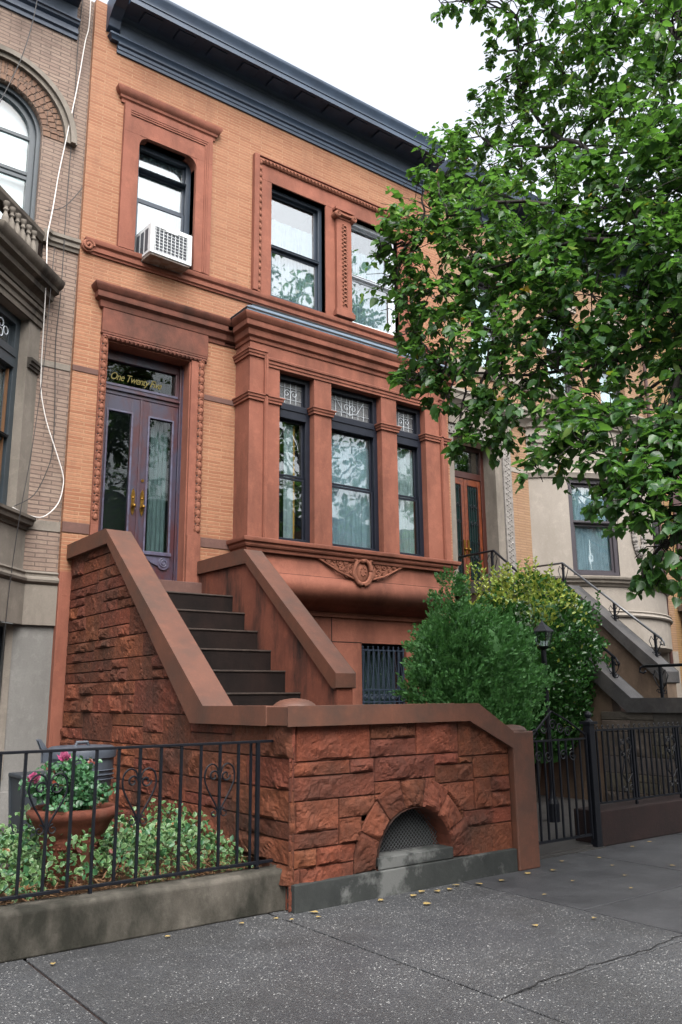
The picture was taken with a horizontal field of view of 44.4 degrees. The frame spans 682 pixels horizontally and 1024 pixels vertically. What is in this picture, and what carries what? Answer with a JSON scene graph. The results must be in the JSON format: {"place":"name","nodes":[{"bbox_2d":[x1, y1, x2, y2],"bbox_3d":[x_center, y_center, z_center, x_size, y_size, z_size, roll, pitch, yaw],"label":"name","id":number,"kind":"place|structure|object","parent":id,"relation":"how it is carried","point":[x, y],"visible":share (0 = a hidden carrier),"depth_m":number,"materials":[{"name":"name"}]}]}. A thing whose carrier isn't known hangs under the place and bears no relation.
{"place":"outdoors","nodes":[
{"label":"outdoors","id":0,"kind":"place"},
{"bbox_2d":[0,825,7,867],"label":"yard paving","id":1,"kind":"structure","parent":0,"point":[2,828],"depth_m":7.62,"materials":[{"name":"grey"}]},
{"bbox_2d":[8,770,65,867],"bbox_3d":[-1.998,2.139,5.695,0.494,0.706,0.304,9,-16,-36],"label":"rubbish bin","id":2,"kind":"object","parent":1,"relation":"on","point":[14,798],"visible":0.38,"depth_m":5.62,"materials":[{"name":"grey plastic"}]},
{"bbox_2d":[36,739,116,800],"bbox_3d":[-1.900,2.101,6.052,0.498,0.903,0.503,-2,-13,9],"label":"rubbish bin","id":3,"kind":"object","parent":1,"relation":"on","point":[105,767],"visible":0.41,"depth_m":5.99,"materials":[{"name":"grey plastic"}]},
{"bbox_2d":[0,834,260,904],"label":"leaf litter","id":4,"kind":"object","parent":0,"point":[136,883],"visible":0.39,"depth_m":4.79,"materials":[{"name":"plant"}]},
{"bbox_2d":[26,801,118,888],"bbox_3d":[-1.619,2.017,5.010,0.541,0.484,0.541,9,-16,-36],"label":"terracotta planter","id":5,"kind":"object","parent":4,"relation":"on","point":[82,819],"visible":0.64,"depth_m":4.86,"materials":[{"name":"ceramic"}]},
{"bbox_2d":[18,752,115,813],"bbox_3d":[-1.629,1.631,5.020,0.582,0.395,0.498,3,-13,-17],"label":"rose bush","id":6,"kind":"object","parent":5,"relation":"in","point":[83,786],"visible":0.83,"depth_m":4.95,"materials":[{"name":"green plant"}]},
{"bbox_2d":[0,798,253,902],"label":"ground cover","id":7,"kind":"object","parent":4,"relation":"on","point":[148,836],"visible":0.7,"depth_m":5.03,"materials":[{"name":"green plant"}]},
{"bbox_2d":[0,911,278,963],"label":"ground","id":8,"kind":"structure","parent":0,"point":[128,939],"depth_m":4.61,"materials":[{"name":"concrete"}]},
{"bbox_2d":[0,0,94,825],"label":"brick house","id":9,"kind":"structure","parent":8,"relation":"on","point":[37,119],"depth_m":9.02,"materials":[{"name":"brick"}]},
{"bbox_2d":[0,626,2,661],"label":"window","id":10,"kind":"structure","parent":9,"relation":"in","point":[1,627],"depth_m":8.46,"materials":[{"name":"black glass"}]},
{"bbox_2d":[0,303,20,504],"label":"window","id":11,"kind":"structure","parent":9,"relation":"in","point":[9,343],"depth_m":8.70,"materials":[{"name":"black glass"}]},
{"bbox_2d":[0,0,37,101],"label":"cable","id":12,"kind":"object","parent":9,"relation":"attached to","point":[22,54],"visible":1,"depth_m":8.73,"materials":[{"name":"white plastic"}]},
{"bbox_2d":[0,82,40,219],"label":"window","id":13,"kind":"structure","parent":9,"relation":"in","point":[20,134],"depth_m":9.61,"materials":[{"name":"clear glass"}]},
{"bbox_2d":[0,185,44,253],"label":"balustrade","id":14,"kind":"object","parent":9,"relation":"on","point":[17,218],"visible":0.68,"depth_m":8.85,"materials":[{"name":"stone"}]},
{"bbox_2d":[0,247,54,685],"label":"cable","id":15,"kind":"object","parent":9,"relation":"attached to","point":[26,478],"visible":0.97,"depth_m":8.49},
{"bbox_2d":[14,0,82,506],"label":"cable","id":16,"kind":"object","parent":9,"relation":"attached to","point":[61,277],"visible":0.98,"depth_m":9.34,"materials":[{"name":"white plastic"}]},
{"bbox_2d":[12,0,90,517],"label":"cable","id":17,"kind":"object","parent":9,"relation":"attached to","point":[46,262],"visible":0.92,"depth_m":9.07,"materials":[{"name":"white plastic"}]},
{"bbox_2d":[45,187,82,210],"bbox_3d":[-3.177,-3.595,9.594,0.412,0.459,0.018,10,-16,-39],"label":"cable","id":18,"kind":"object","parent":9,"relation":"attached to","point":[68,203],"visible":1,"depth_m":9.63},
{"bbox_2d":[38,0,460,770],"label":"brick house","id":19,"kind":"structure","parent":8,"relation":"on","point":[230,390],"depth_m":10.70,"materials":[{"name":"brick"}]},
{"bbox_2d":[98,393,140,537],"bbox_3d":[-2.538,-0.309,9.554,0.473,2.149,0.113,9,-16,-36],"label":"door","id":20,"kind":"structure","parent":19,"relation":"in","point":[113,403],"depth_m":9.69,"materials":[{"name":"purple wood"}]},
{"bbox_2d":[137,401,177,579],"bbox_3d":[-2.185,-0.242,9.870,0.473,2.149,0.208,9,-16,-36],"label":"door","id":21,"kind":"structure","parent":19,"relation":"in","point":[161,562],"depth_m":9.93,"materials":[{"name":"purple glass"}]},
{"bbox_2d":[134,145,190,251],"bbox_3d":[-2.453,-3.737,10.732,0.776,1.568,0.729,9,-16,-36],"label":"window","id":22,"kind":"structure","parent":19,"relation":"in","point":[164,181],"depth_m":10.63,"materials":[{"name":"glass"}]},
{"bbox_2d":[135,220,191,273],"bbox_3d":[-2.171,-3.175,10.181,0.558,0.429,0.432,10,-16,-40],"label":"air conditioner","id":23,"kind":"object","parent":19,"relation":"attached to","point":[163,246],"visible":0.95,"depth_m":10.02,"materials":[{"name":"white metal"}]},
{"bbox_2d":[279,374,309,542],"bbox_3d":[-0.813,-0.620,10.823,0.530,2.184,0.729,9,-16,-36],"label":"window","id":24,"kind":"structure","parent":19,"relation":"in","point":[294,420],"depth_m":10.73,"materials":[{"name":"clear glass"}]},
{"bbox_2d":[271,189,321,311],"bbox_3d":[-0.840,-3.569,11.900,0.909,1.669,0.729,9,-16,-36],"label":"window","id":25,"kind":"structure","parent":19,"relation":"in","point":[296,231],"depth_m":11.78,"materials":[{"name":"glass"}]},
{"bbox_2d":[331,387,378,551],"bbox_3d":[-0.042,-0.502,11.388,0.850,2.184,0.729,9,-16,-36],"label":"window","id":26,"kind":"structure","parent":19,"relation":"in","point":[355,519],"depth_m":11.23,"materials":[{"name":"clear glass"}]},
{"bbox_2d":[351,223,394,334],"bbox_3d":[0.247,-3.402,12.695,0.909,1.669,0.729,9,-16,-36],"label":"window","id":27,"kind":"structure","parent":19,"relation":"in","point":[362,237],"depth_m":12.54,"materials":[{"name":"glass"}]},
{"bbox_2d":[361,644,404,704],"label":"window","id":28,"kind":"structure","parent":19,"relation":"in","point":[380,662],"depth_m":11.23,"materials":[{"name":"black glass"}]},
{"bbox_2d":[396,404,423,556],"bbox_3d":[0.733,-0.383,11.954,0.538,2.184,0.729,9,-16,-36],"label":"window","id":29,"kind":"structure","parent":19,"relation":"in","point":[411,533],"depth_m":11.80,"materials":[{"name":"clear glass"}]},
{"bbox_2d":[649,297,681,685],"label":"brick house","id":30,"kind":"structure","parent":8,"relation":"on","point":[678,621],"depth_m":15.90,"materials":[{"name":"brown brick"}]},
{"bbox_2d":[0,882,681,1023],"bbox_3d":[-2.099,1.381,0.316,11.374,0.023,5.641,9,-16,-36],"label":"pavement","id":31,"kind":"structure","parent":0,"point":[463,953],"depth_m":3.91,"materials":[{"name":"grey concrete"}]},
{"bbox_2d":[0,864,285,962],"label":"garden kerb","id":32,"kind":"structure","parent":31,"relation":"on","point":[35,928],"depth_m":4.51,"materials":[{"name":"concrete"}]},
{"bbox_2d":[0,740,273,900],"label":"iron fence","id":33,"kind":"object","parent":32,"relation":"on","point":[138,816],"visible":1,"depth_m":4.74,"materials":[{"name":"black metal"}]},
{"bbox_2d":[504,935,681,997],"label":"pavement crack","id":34,"kind":"object","parent":31,"relation":"in","point":[585,966],"visible":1,"depth_m":3.92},
{"bbox_2d":[11,0,681,623],"label":"sky","id":35,"kind":"structure","parent":0,"point":[390,56],"materials":[{"name":"white"}]},
{"bbox_2d":[439,160,681,697],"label":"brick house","id":36,"kind":"structure","parent":0,"point":[543,521],"depth_m":13.60,"materials":[{"name":"beige stone"}]},
{"bbox_2d":[455,477,467,581],"bbox_3d":[1.800,0.363,12.874,0.367,1.888,0.101,9,-16,-36],"label":"door","id":37,"kind":"structure","parent":36,"relation":"in","point":[459,489],"depth_m":12.98,"materials":[{"name":"brown wood"}]},
{"bbox_2d":[463,478,483,580],"bbox_3d":[2.100,0.409,13.094,0.367,1.888,0.101,9,-16,-36],"label":"door","id":38,"kind":"structure","parent":36,"relation":"in","point":[472,499],"depth_m":13.15,"materials":[{"name":"brown wood"}]},
{"bbox_2d":[470,280,500,371],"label":"window","id":39,"kind":"structure","parent":36,"relation":"in","point":[481,284],"depth_m":14.12,"materials":[{"name":"clear glass"}]},
{"bbox_2d":[544,308,572,394],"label":"window","id":40,"kind":"structure","parent":36,"relation":"in","point":[567,389],"depth_m":15.15,"materials":[{"name":"clear glass"}]},
{"bbox_2d":[567,478,619,575],"bbox_3d":[4.054,0.317,14.021,0.837,1.607,0.729,2,-13,-13],"label":"window","id":41,"kind":"structure","parent":36,"relation":"in","point":[591,554],"depth_m":13.74,"materials":[{"name":"clear glass"}]},
{"bbox_2d":[599,335,619,402],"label":"window","id":42,"kind":"structure","parent":36,"relation":"in","point":[605,397],"depth_m":15.93,"materials":[{"name":"clear glass"}]},
{"bbox_2d":[615,494,662,571],"bbox_3d":[5.268,0.503,14.910,0.837,1.607,0.729,20,-24,-58],"label":"window","id":43,"kind":"structure","parent":36,"relation":"in","point":[655,523],"depth_m":14.95,"materials":[{"name":"black glass"}]},
{"bbox_2d":[463,832,681,933],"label":"smooth pavement","id":44,"kind":"structure","parent":0,"point":[649,873],"depth_m":5.73,"materials":[{"name":"grey concrete"}]},
{"bbox_2d":[60,528,539,913],"bbox_3d":[-0.723,1.511,7.567,2.258,2.878,4.329,9,-16,-36],"label":"stoop","id":45,"kind":"object","parent":44,"relation":"on","point":[358,803],"visible":0.82,"depth_m":6.16,"materials":[{"name":"stone"}]},
{"bbox_2d":[359,0,681,608],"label":"linden tree","id":46,"kind":"object","parent":44,"relation":"on","point":[539,244],"visible":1,"depth_m":5.88,"materials":[{"name":"green plant"}]},
{"bbox_2d":[574,794,681,845],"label":"garden kerb","id":47,"kind":"structure","parent":44,"relation":"on","point":[626,821],"depth_m":7.39,"materials":[{"name":"brown stone"}]},
{"bbox_2d":[595,722,681,803],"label":"iron fence","id":48,"kind":"object","parent":47,"relation":"on","point":[632,755],"visible":0.98,"depth_m":7.66,"materials":[{"name":"black metal"}]},
{"bbox_2d":[537,795,610,859],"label":"areaway paving","id":49,"kind":"structure","parent":0,"point":[559,848],"depth_m":7.55,"materials":[{"name":"grey concrete"}]},
{"bbox_2d":[389,566,557,730],"bbox_3d":[1.291,1.849,8.366,1.745,2.500,1.452,9,-16,-36],"label":"evergreen shrub","id":50,"kind":"object","parent":49,"relation":"on","point":[466,655],"visible":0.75,"depth_m":8.00,"materials":[{"name":"green plant"}]},
{"bbox_2d":[465,556,611,801],"bbox_3d":[2.377,2.064,10.406,2.205,2.951,1.794,9,-16,-36],"label":"euonymus shrub","id":51,"kind":"object","parent":49,"relation":"on","point":[532,606],"visible":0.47,"depth_m":9.98,"materials":[{"name":"green plant"}]},
{"bbox_2d":[533,619,559,822],"bbox_3d":[2.115,2.118,8.550,0.242,2.036,0.209,9,-16,-36],"label":"lamp post","id":52,"kind":"object","parent":49,"relation":"on","point":[541,627],"visible":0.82,"depth_m":8.52,"materials":[{"name":"metal"}]},
{"bbox_2d":[454,577,681,802],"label":"stoop","id":53,"kind":"object","parent":49,"relation":"on","point":[630,695],"visible":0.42,"depth_m":10.05,"materials":[{"name":"stone"}]},
{"bbox_2d":[458,549,619,677],"bbox_3d":[2.551,1.341,11.204,0.034,1.889,2.634,9,-16,-36],"label":"handrail","id":54,"kind":"object","parent":53,"relation":"on","point":[613,664],"visible":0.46,"depth_m":11.56,"materials":[{"name":"metal"}]},
{"bbox_2d":[529,562,664,656],"bbox_3d":[3.690,1.425,12.292,0.034,1.554,2.270,9,-16,-36],"label":"handrail","id":55,"kind":"object","parent":53,"relation":"on","point":[615,618],"visible":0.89,"depth_m":11.97,"materials":[{"name":"metal"}]},
{"bbox_2d":[639,663,681,697],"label":"handrail","id":56,"kind":"object","parent":53,"relation":"on","point":[661,687],"visible":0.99,"depth_m":9.56,"materials":[{"name":"metal"}]},
{"bbox_2d":[579,711,602,846],"bbox_3d":[2.148,2.274,7.141,0.109,1.119,0.109,9,-16,-36],"label":"gate post","id":57,"kind":"object","parent":49,"relation":"on","point":[588,723],"visible":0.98,"depth_m":7.11,"materials":[{"name":"metal"}]},
{"bbox_2d":[532,710,593,844],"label":"iron gate","id":58,"kind":"structure","parent":57,"relation":"attached to","point":[578,835],"depth_m":6.91,"materials":[{"name":"black metal"}]}
]}

